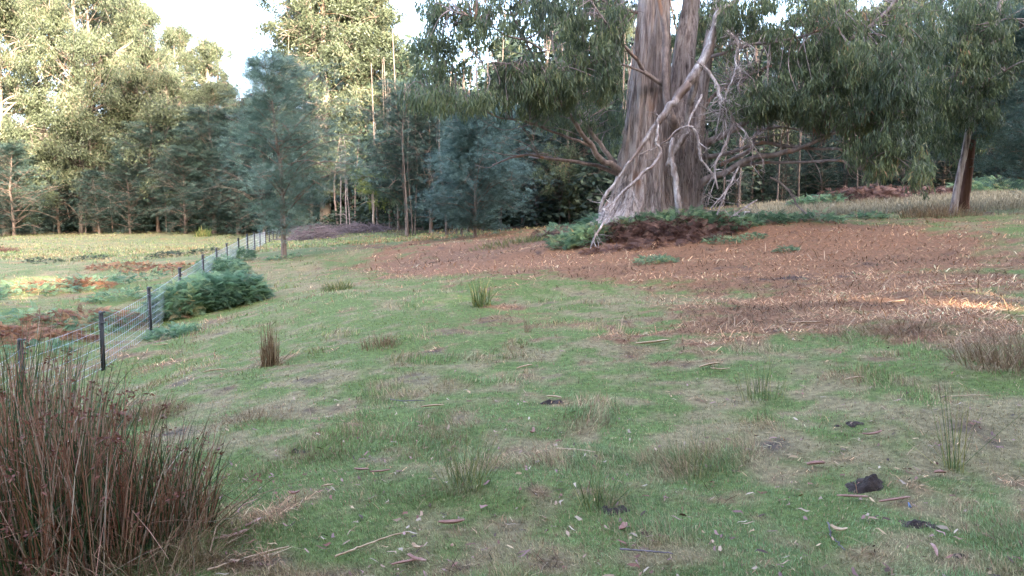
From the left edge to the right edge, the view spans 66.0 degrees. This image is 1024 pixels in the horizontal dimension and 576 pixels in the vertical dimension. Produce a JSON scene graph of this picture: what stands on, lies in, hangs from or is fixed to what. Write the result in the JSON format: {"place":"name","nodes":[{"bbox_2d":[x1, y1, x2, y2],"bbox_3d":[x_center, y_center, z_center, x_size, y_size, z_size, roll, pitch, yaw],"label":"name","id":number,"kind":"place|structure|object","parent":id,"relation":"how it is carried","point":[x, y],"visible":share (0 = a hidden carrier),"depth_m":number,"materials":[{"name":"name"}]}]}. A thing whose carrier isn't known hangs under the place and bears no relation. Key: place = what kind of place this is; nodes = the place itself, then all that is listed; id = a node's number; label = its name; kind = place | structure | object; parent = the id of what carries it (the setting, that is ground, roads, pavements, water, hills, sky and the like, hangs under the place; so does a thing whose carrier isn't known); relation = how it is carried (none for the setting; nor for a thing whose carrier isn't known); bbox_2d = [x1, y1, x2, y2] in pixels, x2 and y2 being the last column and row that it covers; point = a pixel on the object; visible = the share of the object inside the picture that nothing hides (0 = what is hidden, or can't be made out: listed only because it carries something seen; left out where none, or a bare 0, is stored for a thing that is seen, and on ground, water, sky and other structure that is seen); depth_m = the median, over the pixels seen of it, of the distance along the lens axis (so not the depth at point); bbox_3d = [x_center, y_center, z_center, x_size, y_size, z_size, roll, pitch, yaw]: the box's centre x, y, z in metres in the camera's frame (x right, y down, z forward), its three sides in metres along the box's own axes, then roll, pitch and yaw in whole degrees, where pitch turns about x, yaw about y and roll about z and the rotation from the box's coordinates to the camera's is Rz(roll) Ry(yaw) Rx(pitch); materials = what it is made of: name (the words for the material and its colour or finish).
{"place":"outdoors","nodes":[
{"label":"outdoors","id":0,"kind":"place"},
{"bbox_2d":[1,0,952,158],"label":"sky","id":1,"kind":"structure","parent":0,"point":[233,21],"materials":[{"name":"white"}]},
{"bbox_2d":[0,188,1023,575],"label":"ground","id":2,"kind":"structure","parent":0,"point":[554,354],"depth_m":7.85,"materials":[{"name":"plant"}]},
{"bbox_2d":[0,0,51,234],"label":"gum tree","id":3,"kind":"object","parent":2,"relation":"on","point":[17,99],"visible":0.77,"depth_m":72.80,"materials":[{"name":"green plant"}]},
{"bbox_2d":[0,138,80,235],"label":"wattle tree","id":4,"kind":"object","parent":2,"relation":"on","point":[10,149],"visible":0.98,"depth_m":70.22,"materials":[{"name":"green plant"}]},
{"bbox_2d":[0,120,82,233],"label":"gum tree","id":5,"kind":"object","parent":2,"relation":"on","point":[29,135],"visible":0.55,"depth_m":72.53,"materials":[{"name":"green plant"}]},
{"bbox_2d":[0,0,94,215],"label":"gum tree","id":6,"kind":"object","parent":2,"relation":"on","point":[33,82],"visible":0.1,"depth_m":81.58,"materials":[{"name":"green plant"}]},
{"bbox_2d":[8,151,94,232],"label":"wattle tree","id":7,"kind":"object","parent":2,"relation":"on","point":[58,229],"visible":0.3,"depth_m":75.11,"materials":[{"name":"green plant"}]},
{"bbox_2d":[0,373,157,500],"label":"rush clump","id":8,"kind":"object","parent":2,"relation":"on","point":[81,397],"visible":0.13,"depth_m":5.16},
{"bbox_2d":[11,0,148,231],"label":"gum tree","id":9,"kind":"object","parent":2,"relation":"on","point":[86,44],"visible":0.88,"depth_m":73.64,"materials":[{"name":"green plant"}]},
{"bbox_2d":[33,104,128,232],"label":"gum tree","id":10,"kind":"object","parent":2,"relation":"on","point":[71,150],"visible":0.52,"depth_m":73.54,"materials":[{"name":"green plant"}]},
{"bbox_2d":[0,304,161,358],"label":"bracken patch","id":11,"kind":"object","parent":2,"relation":"on","point":[77,322],"visible":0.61,"depth_m":16.32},
{"bbox_2d":[0,266,169,325],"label":"bracken patch","id":12,"kind":"object","parent":2,"relation":"on","point":[128,291],"visible":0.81,"depth_m":23.05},
{"bbox_2d":[0,310,174,483],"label":"rush clump","id":13,"kind":"object","parent":2,"relation":"on","point":[43,370],"visible":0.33,"depth_m":5.82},
{"bbox_2d":[64,166,133,233],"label":"wattle tree","id":14,"kind":"object","parent":2,"relation":"on","point":[92,176],"visible":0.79,"depth_m":72.73,"materials":[{"name":"green plant"}]},
{"bbox_2d":[0,334,203,575],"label":"rush clump","id":15,"kind":"object","parent":2,"relation":"on","point":[70,413],"visible":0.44,"depth_m":3.89,"materials":[{"name":"plant"}]},
{"bbox_2d":[0,260,205,345],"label":"bracken patch","id":16,"kind":"object","parent":2,"relation":"on","point":[46,329],"visible":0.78,"depth_m":17.05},
{"bbox_2d":[63,0,171,214],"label":"gum tree","id":17,"kind":"object","parent":2,"relation":"on","point":[140,1],"visible":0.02,"depth_m":86.50,"materials":[{"name":"green plant"}]},
{"bbox_2d":[21,246,221,263],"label":"fern clump","id":18,"kind":"object","parent":2,"relation":"on","point":[151,254],"visible":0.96,"depth_m":40.64,"materials":[{"name":"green plant"}]},
{"bbox_2d":[75,147,173,233],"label":"wattle tree","id":19,"kind":"object","parent":2,"relation":"on","point":[127,205],"visible":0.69,"depth_m":72.73,"materials":[{"name":"green plant"}]},
{"bbox_2d":[67,87,181,222],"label":"gum tree","id":20,"kind":"object","parent":2,"relation":"on","point":[127,107],"visible":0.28,"depth_m":76.55,"materials":[{"name":"green plant"}]},
{"bbox_2d":[93,0,182,132],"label":"gum tree","id":21,"kind":"object","parent":2,"relation":"on","point":[136,14],"visible":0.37,"depth_m":80.46,"materials":[{"name":"green plant"}]},
{"bbox_2d":[15,491,263,575],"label":"rush clump","id":22,"kind":"object","parent":2,"relation":"on","point":[174,564],"visible":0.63,"depth_m":3.65,"materials":[{"name":"plant"}]},
{"bbox_2d":[0,229,279,396],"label":"wire fence","id":23,"kind":"object","parent":2,"relation":"on","point":[101,322],"visible":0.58,"depth_m":15.08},
{"bbox_2d":[0,369,281,575],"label":"rush clump","id":24,"kind":"object","parent":2,"relation":"on","point":[31,531],"visible":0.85,"depth_m":3.68,"materials":[{"name":"plant"}]},
{"bbox_2d":[86,118,209,231],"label":"wattle tree","id":25,"kind":"object","parent":2,"relation":"on","point":[140,134],"visible":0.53,"depth_m":73.80,"materials":[{"name":"green plant"}]},
{"bbox_2d":[97,393,200,427],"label":"grass tussock","id":26,"kind":"object","parent":2,"relation":"on","point":[150,413],"depth_m":7.66,"materials":[{"name":"plant"}]},
{"bbox_2d":[10,401,288,575],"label":"rush clump","id":27,"kind":"object","parent":2,"relation":"on","point":[182,493],"visible":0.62,"depth_m":3.97,"materials":[{"name":"plant"}]},
{"bbox_2d":[114,84,214,231],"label":"gum tree","id":28,"kind":"object","parent":2,"relation":"on","point":[161,111],"visible":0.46,"depth_m":74.42,"materials":[{"name":"green plant"}]},
{"bbox_2d":[131,57,202,209],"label":"gum tree","id":29,"kind":"object","parent":2,"relation":"on","point":[167,83],"visible":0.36,"depth_m":77.23,"materials":[{"name":"green plant"}]},
{"bbox_2d":[140,321,204,341],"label":"fern clump","id":30,"kind":"object","parent":2,"relation":"on","point":[177,332],"visible":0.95,"depth_m":14.98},
{"bbox_2d":[157,19,200,127],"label":"gum tree","id":31,"kind":"object","parent":2,"relation":"on","point":[179,35],"visible":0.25,"depth_m":89.37,"materials":[{"name":"green plant"}]},
{"bbox_2d":[132,140,230,234],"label":"wattle tree","id":32,"kind":"object","parent":2,"relation":"on","point":[173,160],"visible":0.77,"depth_m":72.08,"materials":[{"name":"green plant"}]},
{"bbox_2d":[138,268,276,322],"bbox_3d":[-7.442,0.017,19.687,3.021,1.188,5.449,-2,6,-17],"label":"fern clump","id":33,"kind":"object","parent":2,"relation":"on","point":[191,294],"visible":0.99,"depth_m":17.91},
{"bbox_2d":[143,98,275,233],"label":"wattle tree","id":34,"kind":"object","parent":2,"relation":"on","point":[216,114],"visible":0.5,"depth_m":72.20,"materials":[{"name":"green plant"}]},
{"bbox_2d":[182,28,241,135],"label":"gum tree","id":35,"kind":"object","parent":2,"relation":"on","point":[207,62],"visible":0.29,"depth_m":86.75,"materials":[{"name":"green plant"}]},
{"bbox_2d":[187,74,238,226],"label":"gum tree","id":36,"kind":"object","parent":2,"relation":"on","point":[208,92],"visible":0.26,"depth_m":79.62,"materials":[{"name":"green plant"}]},
{"bbox_2d":[189,254,253,275],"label":"fern clump","id":37,"kind":"object","parent":2,"relation":"on","point":[222,265],"visible":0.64,"depth_m":25.73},
{"bbox_2d":[167,122,286,234],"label":"wattle tree","id":38,"kind":"object","parent":2,"relation":"on","point":[212,155],"visible":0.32,"depth_m":71.69,"materials":[{"name":"green plant"}]},
{"bbox_2d":[196,88,277,218],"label":"gum tree","id":39,"kind":"object","parent":2,"relation":"on","point":[239,101],"visible":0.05,"depth_m":76.47,"materials":[{"name":"green plant"}]},
{"bbox_2d":[183,113,300,234],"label":"wattle tree","id":40,"kind":"object","parent":2,"relation":"on","point":[246,199],"visible":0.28,"depth_m":68.39,"materials":[{"name":"green plant"}]},
{"bbox_2d":[230,246,257,261],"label":"fern clump","id":41,"kind":"object","parent":2,"relation":"on","point":[241,252],"visible":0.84,"depth_m":33.02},
{"bbox_2d":[199,401,302,432],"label":"grass tussock","id":42,"kind":"object","parent":2,"relation":"on","point":[260,413],"depth_m":6.88,"materials":[{"name":"plant"}]},
{"bbox_2d":[234,319,311,367],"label":"rush tuft","id":43,"kind":"object","parent":2,"relation":"on","point":[271,355],"visible":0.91,"depth_m":9.66,"materials":[{"name":"plant"}]},
{"bbox_2d":[266,0,332,220],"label":"gum tree","id":44,"kind":"object","parent":2,"relation":"on","point":[280,16],"visible":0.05,"depth_m":70.47,"materials":[{"name":"green plant"}]},
{"bbox_2d":[208,46,409,257],"bbox_3d":[-8.434,-5.509,32.242,8.826,8.751,6.880,0,6,1],"label":"wattle tree","id":45,"kind":"object","parent":2,"relation":"on","point":[282,89],"visible":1,"depth_m":32.12,"materials":[{"name":"green plant"}]},
{"bbox_2d":[275,122,343,224],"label":"gum tree","id":46,"kind":"object","parent":2,"relation":"on","point":[326,193],"visible":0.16,"depth_m":64.90,"materials":[{"name":"green plant"}]},
{"bbox_2d":[273,222,352,240],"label":"brush heap","id":47,"kind":"object","parent":2,"relation":"on","point":[318,232],"visible":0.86,"depth_m":50.85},
{"bbox_2d":[249,0,389,229],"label":"gum tree","id":48,"kind":"object","parent":2,"relation":"on","point":[282,31],"visible":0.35,"depth_m":65.06,"materials":[{"name":"green plant"}]},
{"bbox_2d":[279,0,409,222],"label":"gum tree","id":49,"kind":"object","parent":2,"relation":"on","point":[339,48],"visible":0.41,"depth_m":65.31,"materials":[{"name":"green plant"}]},
{"bbox_2d":[324,218,400,232],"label":"brush heap","id":50,"kind":"object","parent":2,"relation":"on","point":[357,227],"visible":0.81,"depth_m":55.16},
{"bbox_2d":[347,164,389,223],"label":"gum tree","id":51,"kind":"object","parent":2,"relation":"on","point":[372,205],"visible":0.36,"depth_m":57.14,"materials":[{"name":"green plant"}]},
{"bbox_2d":[319,0,420,195],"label":"gum tree","id":52,"kind":"object","parent":2,"relation":"on","point":[384,28],"visible":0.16,"depth_m":68.32,"materials":[{"name":"green plant"}]},
{"bbox_2d":[0,203,754,261],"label":"paddock grass","id":53,"kind":"structure","parent":2,"relation":"on","point":[174,247],"depth_m":47.77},
{"bbox_2d":[355,333,404,350],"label":"grass tussock","id":54,"kind":"object","parent":2,"relation":"on","point":[372,342],"depth_m":9.84,"materials":[{"name":"plant"}]},
{"bbox_2d":[328,76,464,234],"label":"wattle tree","id":55,"kind":"object","parent":2,"relation":"on","point":[382,160],"visible":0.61,"depth_m":48.45,"materials":[{"name":"green plant"}]},
{"bbox_2d":[366,106,449,227],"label":"gum tree","id":56,"kind":"object","parent":2,"relation":"on","point":[396,203],"visible":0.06,"depth_m":53.34,"materials":[{"name":"green plant"}]},
{"bbox_2d":[376,107,458,232],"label":"wattle tree","id":57,"kind":"object","parent":2,"relation":"on","point":[419,142],"visible":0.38,"depth_m":47.79,"materials":[{"name":"green plant"}]},
{"bbox_2d":[385,110,489,229],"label":"wattle tree","id":58,"kind":"object","parent":2,"relation":"on","point":[431,166],"visible":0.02,"depth_m":50.37,"materials":[{"name":"green plant"}]},
{"bbox_2d":[406,403,532,497],"bbox_3d":[-0.236,0.998,4.644,0.825,0.582,0.706,0,6,0],"label":"rush tuft","id":59,"kind":"object","parent":2,"relation":"on","point":[457,472],"visible":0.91,"depth_m":4.60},
{"bbox_2d":[405,82,559,237],"bbox_3d":[-1.778,-6.114,37.535,8.789,7.634,7.165,5,7,42],"label":"wattle tree","id":60,"kind":"object","parent":2,"relation":"on","point":[460,158],"visible":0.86,"depth_m":36.87,"materials":[{"name":"green plant"}]},
{"bbox_2d":[468,277,501,307],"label":"rush tuft","id":61,"kind":"object","parent":2,"relation":"on","point":[478,303],"visible":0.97,"depth_m":13.56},
{"bbox_2d":[0,0,1021,232],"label":"woods","id":62,"kind":"object","parent":2,"relation":"on","point":[363,213],"depth_m":49.28,"materials":[{"name":"plant"}]},
{"bbox_2d":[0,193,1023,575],"bbox_3d":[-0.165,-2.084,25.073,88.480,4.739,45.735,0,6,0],"label":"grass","id":63,"kind":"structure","parent":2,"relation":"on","point":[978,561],"depth_m":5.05,"materials":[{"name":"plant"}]},
{"bbox_2d":[0,200,1023,575],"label":"bracken litter","id":64,"kind":"object","parent":2,"relation":"on","point":[778,320],"visible":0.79,"depth_m":10.69,"materials":[{"name":"plant"}]},
{"bbox_2d":[1,226,1023,575],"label":"fallen leaves","id":65,"kind":"object","parent":2,"relation":"on","point":[625,484],"visible":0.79,"depth_m":4.32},
{"bbox_2d":[469,233,561,250],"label":"grass tussock","id":66,"kind":"object","parent":2,"relation":"on","point":[532,239],"depth_m":28.04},
{"bbox_2d":[495,121,553,222],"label":"gum tree","id":67,"kind":"object","parent":2,"relation":"on","point":[523,190],"visible":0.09,"depth_m":44.95,"materials":[{"name":"green plant"}]},
{"bbox_2d":[478,106,575,225],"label":"wattle tree","id":68,"kind":"object","parent":2,"relation":"on","point":[525,137],"visible":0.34,"depth_m":43.18,"materials":[{"name":"green plant"}]},
{"bbox_2d":[497,99,625,222],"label":"wattle tree","id":69,"kind":"object","parent":2,"relation":"on","point":[563,141],"visible":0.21,"depth_m":41.52,"materials":[{"name":"green plant"}]},
{"bbox_2d":[530,142,596,224],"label":"gum tree","id":70,"kind":"object","parent":2,"relation":"on","point":[571,153],"visible":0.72,"depth_m":40.93,"materials":[{"name":"green plant"}]},
{"bbox_2d":[544,219,618,249],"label":"fern clump","id":71,"kind":"object","parent":2,"relation":"on","point":[575,236],"visible":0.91,"depth_m":21.88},
{"bbox_2d":[556,446,652,514],"bbox_3d":[0.469,1.019,4.222,0.674,0.408,0.504,4,7,34],"label":"rush tuft","id":72,"kind":"object","parent":2,"relation":"on","point":[598,498],"visible":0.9,"depth_m":4.27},
{"bbox_2d":[582,120,662,248],"bbox_3d":[3.023,-2.590,21.755,2.580,4.110,1.459,-5,8,-44],"label":"dead limb","id":73,"kind":"object","parent":2,"relation":"on","point":[654,163],"visible":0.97,"depth_m":21.60,"materials":[{"name":"grey wood"}]},
{"bbox_2d":[528,212,751,255],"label":"bracken bank","id":74,"kind":"structure","parent":2,"relation":"on","point":[646,231],"depth_m":21.38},
{"bbox_2d":[703,161,742,214],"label":"dead branch","id":75,"kind":"object","parent":74,"relation":"on","point":[723,195],"visible":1,"depth_m":21.85,"materials":[{"name":"grey wood"}]},
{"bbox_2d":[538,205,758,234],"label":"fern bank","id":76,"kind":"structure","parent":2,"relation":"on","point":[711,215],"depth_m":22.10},
{"bbox_2d":[662,137,688,214],"bbox_3d":[4.531,-3.141,22.278,1.029,2.227,0.549,4,7,33],"label":"dead limb","id":77,"kind":"object","parent":76,"relation":"on","point":[676,189],"visible":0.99,"depth_m":22.20,"materials":[{"name":"grey wood"}]},
{"bbox_2d":[632,253,678,264],"bbox_3d":[3.313,-0.660,18.067,1.228,0.311,0.940,0,6,0],"label":"weed patch","id":78,"kind":"object","parent":2,"relation":"on","point":[663,258],"visible":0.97,"depth_m":17.96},
{"bbox_2d":[394,0,962,225],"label":"giant gum tree","id":79,"kind":"object","parent":2,"relation":"on","point":[885,93],"visible":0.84,"depth_m":21.29,"materials":[{"name":"green plant"}]},
{"bbox_2d":[587,0,739,212],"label":"dead limb","id":80,"kind":"object","parent":79,"relation":"attached to","point":[691,80],"visible":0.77,"depth_m":21.92,"materials":[{"name":"grey wood"}]},
{"bbox_2d":[636,94,714,178],"bbox_3d":[4.583,-4.206,21.788,2.464,2.362,1.248,0,6,0],"label":"dead branch","id":81,"kind":"object","parent":80,"relation":"attached to","point":[695,131],"visible":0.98,"depth_m":21.73,"materials":[{"name":"grey wood"}]},
{"bbox_2d":[685,47,773,212],"bbox_3d":[5.890,-4.326,21.542,2.367,4.662,1.927,4,7,37],"label":"dead branch","id":82,"kind":"object","parent":79,"relation":"attached to","point":[733,123],"visible":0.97,"depth_m":21.63,"materials":[{"name":"grey wood"}]},
{"bbox_2d":[712,23,773,122],"bbox_3d":[6.301,-5.936,21.460,1.624,2.768,1.367,1,6,15],"label":"dead branch","id":83,"kind":"object","parent":79,"relation":"attached to","point":[737,40],"visible":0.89,"depth_m":21.57,"materials":[{"name":"grey wood"}]},
{"bbox_2d":[641,401,768,487],"bbox_3d":[1.135,0.930,4.733,0.526,0.533,0.902,-4,7,-38],"label":"rush tuft","id":84,"kind":"object","parent":2,"relation":"on","point":[702,477],"visible":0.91,"depth_m":4.74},
{"bbox_2d":[701,232,769,244],"bbox_3d":[5.830,-1.278,20.516,1.960,0.367,0.992,-1,6,-15],"label":"weed patch","id":85,"kind":"object","parent":2,"relation":"on","point":[735,238],"visible":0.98,"depth_m":20.50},
{"bbox_2d":[719,160,757,204],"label":"wattle tree","id":86,"kind":"object","parent":2,"relation":"on","point":[736,186],"visible":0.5,"depth_m":41.56,"materials":[{"name":"green plant"}]},
{"bbox_2d":[728,351,790,403],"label":"rush tuft","id":87,"kind":"object","parent":2,"relation":"on","point":[749,388],"visible":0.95,"depth_m":6.54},
{"bbox_2d":[734,209,799,226],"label":"fern clump","id":88,"kind":"object","parent":2,"relation":"on","point":[761,217],"visible":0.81,"depth_m":22.40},
{"bbox_2d":[744,119,802,192],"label":"gum tree","id":89,"kind":"object","parent":2,"relation":"on","point":[778,137],"visible":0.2,"depth_m":46.84,"materials":[{"name":"green plant"}]},
{"bbox_2d":[751,152,804,200],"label":"wattle tree","id":90,"kind":"object","parent":2,"relation":"on","point":[782,188],"visible":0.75,"depth_m":42.48,"materials":[{"name":"green plant"}]},
{"bbox_2d":[784,190,854,205],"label":"fern clump","id":91,"kind":"object","parent":2,"relation":"on","point":[807,200],"visible":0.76,"depth_m":34.45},
{"bbox_2d":[794,127,849,193],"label":"wattle tree","id":92,"kind":"object","parent":2,"relation":"on","point":[828,171],"visible":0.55,"depth_m":43.41,"materials":[{"name":"green plant"}]},
{"bbox_2d":[786,208,890,223],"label":"fern clump","id":93,"kind":"object","parent":2,"relation":"on","point":[835,217],"visible":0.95,"depth_m":22.58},
{"bbox_2d":[845,474,883,493],"bbox_3d":[2.041,1.122,4.552,0.272,0.111,0.204,0,6,0],"label":"dung pat","id":94,"kind":"object","parent":2,"relation":"on","point":[871,482],"visible":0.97,"depth_m":4.50,"materials":[{"name":"soil"}]},
{"bbox_2d":[811,182,952,202],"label":"bracken bank","id":95,"kind":"structure","parent":2,"relation":"on","point":[864,192],"depth_m":34.79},
{"bbox_2d":[809,307,981,342],"bbox_3d":[4.186,0.520,8.724,2.050,0.609,1.281,0,6,0],"label":"dry bush","id":96,"kind":"object","parent":2,"relation":"on","point":[865,329],"visible":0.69,"depth_m":8.67,"materials":[{"name":"plant"}]},
{"bbox_2d":[870,116,958,187],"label":"wattle tree","id":97,"kind":"object","parent":2,"relation":"on","point":[899,179],"visible":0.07,"depth_m":43.20,"materials":[{"name":"green plant"}]},
{"bbox_2d":[881,106,980,189],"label":"wattle tree","id":98,"kind":"object","parent":2,"relation":"on","point":[944,175],"visible":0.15,"depth_m":45.36,"materials":[{"name":"green plant"}]},
{"bbox_2d":[896,200,985,218],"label":"grass tussock","id":99,"kind":"object","parent":2,"relation":"on","point":[930,213],"depth_m":24.27,"materials":[{"name":"plant"}]},
{"bbox_2d":[885,367,1023,472],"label":"rush tuft","id":100,"kind":"object","parent":2,"relation":"on","point":[955,454],"visible":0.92,"depth_m":4.78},
{"bbox_2d":[899,0,1023,214],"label":"gum tree","id":101,"kind":"object","parent":2,"relation":"on","point":[970,55],"visible":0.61,"depth_m":23.48,"materials":[{"name":"green plant"}]},
{"bbox_2d":[908,0,1023,208],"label":"gum tree","id":102,"kind":"object","parent":2,"relation":"on","point":[1006,30],"visible":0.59,"depth_m":23.62,"materials":[{"name":"green plant"}]},
{"bbox_2d":[924,314,1023,380],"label":"dry bush","id":103,"kind":"object","parent":2,"relation":"on","point":[1008,353],"visible":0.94,"depth_m":6.96,"materials":[{"name":"plant"}]},
{"bbox_2d":[941,175,1023,191],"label":"fern clump","id":104,"kind":"object","parent":2,"relation":"on","point":[979,185],"visible":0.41,"depth_m":38.37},
{"bbox_2d":[954,89,1023,187],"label":"wattle tree","id":105,"kind":"object","parent":2,"relation":"on","point":[990,170],"visible":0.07,"depth_m":41.24,"materials":[{"name":"green plant"}]},
{"bbox_2d":[956,0,1023,196],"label":"wattle tree","id":106,"kind":"object","parent":2,"relation":"on","point":[1016,126],"visible":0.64,"depth_m":24.44,"materials":[{"name":"green plant"}]},
{"bbox_2d":[739,188,1023,218],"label":"slope grass","id":107,"kind":"structure","parent":0,"point":[994,198],"depth_m":31.29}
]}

